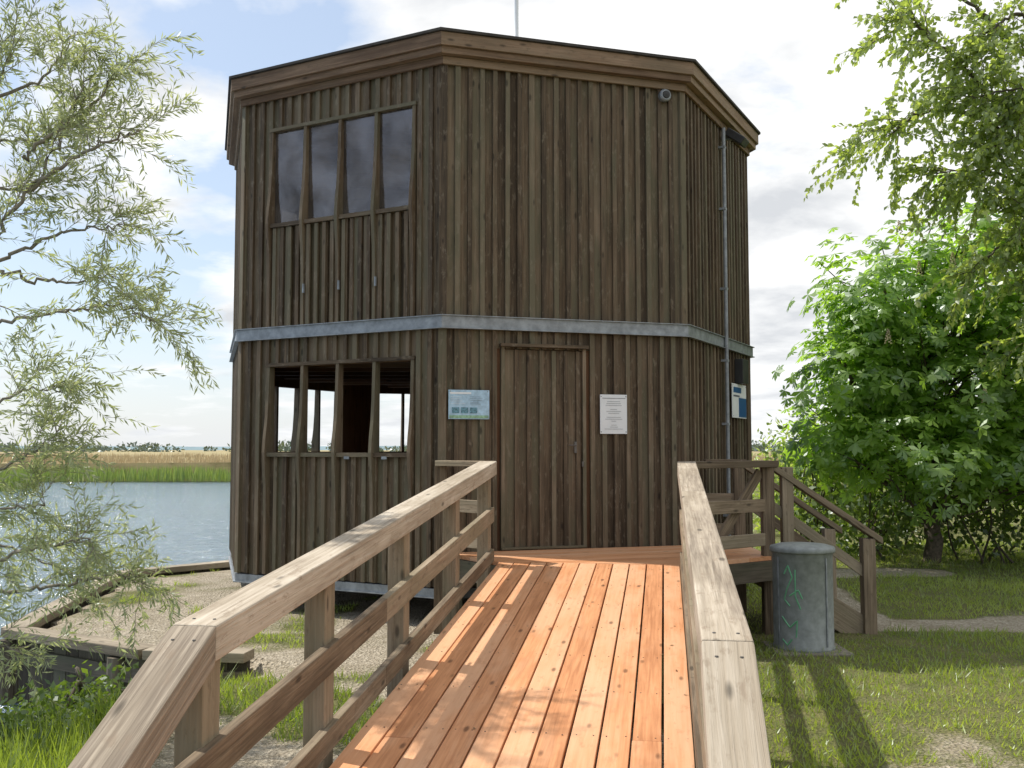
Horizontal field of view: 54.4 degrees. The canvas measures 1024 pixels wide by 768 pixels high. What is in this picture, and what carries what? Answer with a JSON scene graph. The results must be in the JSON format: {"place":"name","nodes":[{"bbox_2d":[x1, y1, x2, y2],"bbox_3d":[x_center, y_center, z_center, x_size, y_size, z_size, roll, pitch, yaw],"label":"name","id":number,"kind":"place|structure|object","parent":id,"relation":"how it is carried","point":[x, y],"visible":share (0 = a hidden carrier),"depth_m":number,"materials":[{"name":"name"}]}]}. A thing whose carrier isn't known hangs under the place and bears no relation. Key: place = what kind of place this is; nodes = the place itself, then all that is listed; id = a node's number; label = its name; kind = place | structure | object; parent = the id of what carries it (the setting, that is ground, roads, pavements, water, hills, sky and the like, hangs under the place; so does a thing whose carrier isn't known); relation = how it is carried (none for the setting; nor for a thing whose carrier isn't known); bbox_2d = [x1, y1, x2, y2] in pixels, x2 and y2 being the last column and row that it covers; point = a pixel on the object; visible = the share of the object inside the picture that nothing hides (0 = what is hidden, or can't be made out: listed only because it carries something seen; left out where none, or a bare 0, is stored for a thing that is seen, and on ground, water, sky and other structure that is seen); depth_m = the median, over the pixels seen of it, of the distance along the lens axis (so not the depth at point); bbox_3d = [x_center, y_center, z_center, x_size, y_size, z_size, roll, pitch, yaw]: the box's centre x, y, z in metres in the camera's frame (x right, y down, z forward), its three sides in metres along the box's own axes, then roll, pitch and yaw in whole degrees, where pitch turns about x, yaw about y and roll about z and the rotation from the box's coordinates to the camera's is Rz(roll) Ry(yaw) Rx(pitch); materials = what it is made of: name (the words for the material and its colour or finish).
{"place":"outdoors","nodes":[
{"label":"outdoors","id":0,"kind":"place"},
{"bbox_2d":[0,481,229,719],"bbox_3d":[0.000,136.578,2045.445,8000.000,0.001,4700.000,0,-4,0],"label":"water","id":1,"kind":"structure","parent":0,"point":[192,520],"depth_m":30.18,"materials":[{"name":"blue liquid"}]},
{"bbox_2d":[0,468,37,491],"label":"reed bed","id":2,"kind":"object","parent":1,"relation":"in","point":[14,479],"visible":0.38,"depth_m":51.96,"materials":[{"name":"green plant"}]},
{"bbox_2d":[0,450,783,480],"bbox_3d":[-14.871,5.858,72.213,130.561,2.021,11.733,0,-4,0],"label":"reed bed","id":3,"kind":"object","parent":1,"relation":"on","point":[148,460],"visible":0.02,"depth_m":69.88,"materials":[{"name":"beige plant"}]},
{"bbox_2d":[2,463,813,482],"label":"reed bed","id":4,"kind":"object","parent":1,"relation":"on","point":[201,474],"visible":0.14,"depth_m":64.60,"materials":[{"name":"plant"}]},
{"bbox_2d":[16,446,776,449],"bbox_3d":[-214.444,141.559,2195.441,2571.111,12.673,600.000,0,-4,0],"label":"hill","id":5,"kind":"structure","parent":0,"point":[220,448],"depth_m":1937.16,"materials":[{"name":"green plant"}]},
{"bbox_2d":[0,0,1023,446],"label":"sky","id":6,"kind":"structure","parent":0,"point":[773,59],"materials":[{"name":"white"}]},
{"bbox_2d":[36,474,1023,767],"bbox_3d":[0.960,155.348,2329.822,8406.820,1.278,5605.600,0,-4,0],"label":"ground","id":7,"kind":"structure","parent":0,"point":[946,746],"depth_m":7.63,"materials":[{"name":"beige gravel"}]},
{"bbox_2d":[0,656,139,749],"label":"nettle plant","id":8,"kind":"object","parent":7,"relation":"on","point":[71,699],"visible":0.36,"depth_m":6.00,"materials":[{"name":"green plant"}]},
{"bbox_2d":[0,0,222,724],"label":"willow tree","id":9,"kind":"object","parent":7,"relation":"on","point":[66,122],"visible":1,"depth_m":6.11,"materials":[{"name":"green plant"}]},
{"bbox_2d":[0,662,237,767],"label":"bank grass","id":10,"kind":"structure","parent":7,"relation":"on","point":[20,750],"depth_m":5.21,"materials":[{"name":"green plant"}]},
{"bbox_2d":[0,560,253,709],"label":"timber quay","id":11,"kind":"structure","parent":7,"relation":"on","point":[62,669],"depth_m":8.20,"materials":[{"name":"wood"}]},
{"bbox_2d":[0,568,432,767],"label":"meadow grass","id":12,"kind":"structure","parent":7,"relation":"on","point":[225,694],"depth_m":6.56,"materials":[{"name":"green plant"}]},
{"bbox_2d":[0,437,798,451],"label":"distant trees","id":13,"kind":"object","parent":7,"relation":"on","point":[283,447],"visible":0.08,"depth_m":416.49,"materials":[{"name":"green plant"}]},
{"bbox_2d":[68,461,770,767],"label":"wooden ramp","id":14,"kind":"structure","parent":7,"relation":"on","point":[489,665],"depth_m":4.55,"materials":[{"name":"wood"}]},
{"bbox_2d":[398,582,687,728],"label":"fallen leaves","id":15,"kind":"object","parent":14,"relation":"on","point":[569,597],"visible":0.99,"depth_m":5.32,"materials":[{"name":"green plant"}]},
{"bbox_2d":[225,27,760,612],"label":"observation tower","id":16,"kind":"structure","parent":7,"relation":"on","point":[543,243],"depth_m":9.74,"materials":[{"name":"brown wood"}]},
{"bbox_2d":[448,390,488,418],"bbox_3d":[-0.398,0.190,9.221,0.390,0.270,0.012,1,-4,-17],"label":"information board","id":17,"kind":"object","parent":16,"relation":"attached to","point":[468,404],"visible":1,"depth_m":9.22,"materials":[{"name":"blue plastic"}]},
{"bbox_2d":[514,0,518,36],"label":"flagpole","id":18,"kind":"object","parent":16,"relation":"on","point":[516,21],"depth_m":11.69,"materials":[{"name":"metal"}]},
{"bbox_2d":[499,343,588,549],"bbox_3d":[0.303,0.587,9.431,0.880,1.925,0.115,1,-4,-17],"label":"door","id":19,"kind":"structure","parent":16,"relation":"in","point":[543,482],"depth_m":9.44,"materials":[{"name":"brown wood"}]},
{"bbox_2d":[600,394,626,433],"bbox_3d":[0.984,0.293,9.637,0.280,0.380,0.012,1,-4,-17],"label":"notice sign","id":20,"kind":"object","parent":16,"relation":"attached to","point":[613,414],"visible":1,"depth_m":9.63,"materials":[{"name":"white paper"}]},
{"bbox_2d":[658,89,670,101],"bbox_3d":[1.537,-2.896,9.987,0.124,0.124,0.082,1,-4,-17],"label":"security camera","id":21,"kind":"object","parent":16,"relation":"attached to","point":[664,95],"visible":1,"depth_m":9.96,"materials":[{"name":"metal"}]},
{"bbox_2d":[721,128,748,147],"bbox_3d":[2.499,-2.770,11.228,0.311,0.208,0.200,-2,-4,28],"label":"floodlight","id":22,"kind":"object","parent":16,"relation":"attached to","point":[736,138],"visible":1,"depth_m":11.14,"materials":[{"name":"black plastic"}]},
{"bbox_2d":[731,383,746,418],"bbox_3d":[2.625,0.200,11.499,0.012,0.390,0.600,-2,-4,28],"label":"harbour sign","id":23,"kind":"object","parent":16,"relation":"attached to","point":[738,401],"visible":1,"depth_m":11.47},
{"bbox_2d":[434,459,793,634],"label":"landing platform","id":24,"kind":"structure","parent":7,"relation":"on","point":[747,563],"depth_m":8.78,"materials":[{"name":"brown wood"}]},
{"bbox_2d":[762,542,853,656],"bbox_3d":[2.400,1.746,8.128,0.600,0.895,0.550,0,-4,0],"label":"litter bin","id":25,"kind":"object","parent":7,"relation":"on","point":[803,609],"visible":0.98,"depth_m":7.94,"materials":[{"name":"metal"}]},
{"bbox_2d":[741,460,882,633],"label":"wooden stairs","id":26,"kind":"structure","parent":7,"relation":"on","point":[848,619],"depth_m":8.82,"materials":[{"name":"wood"}]},
{"bbox_2d":[752,362,1023,534],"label":"bush","id":27,"kind":"object","parent":7,"relation":"on","point":[757,520],"visible":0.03,"depth_m":20.49,"materials":[{"name":"green plant"}]},
{"bbox_2d":[759,373,1023,564],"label":"bush","id":28,"kind":"object","parent":7,"relation":"on","point":[867,517],"visible":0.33,"depth_m":14.71,"materials":[{"name":"green plant"}]},
{"bbox_2d":[771,171,1023,562],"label":"horse chestnut tree","id":29,"kind":"object","parent":7,"relation":"on","point":[893,362],"visible":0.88,"depth_m":13.34,"materials":[{"name":"green plant"}]},
{"bbox_2d":[804,0,1023,383],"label":"elm tree","id":30,"kind":"object","parent":7,"relation":"on","point":[1001,118],"visible":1,"depth_m":12.04,"materials":[{"name":"green plant"}]},
{"bbox_2d":[745,538,1023,767],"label":"lawn grass","id":31,"kind":"structure","parent":0,"point":[777,689],"depth_m":7.28,"materials":[{"name":"green plant"}]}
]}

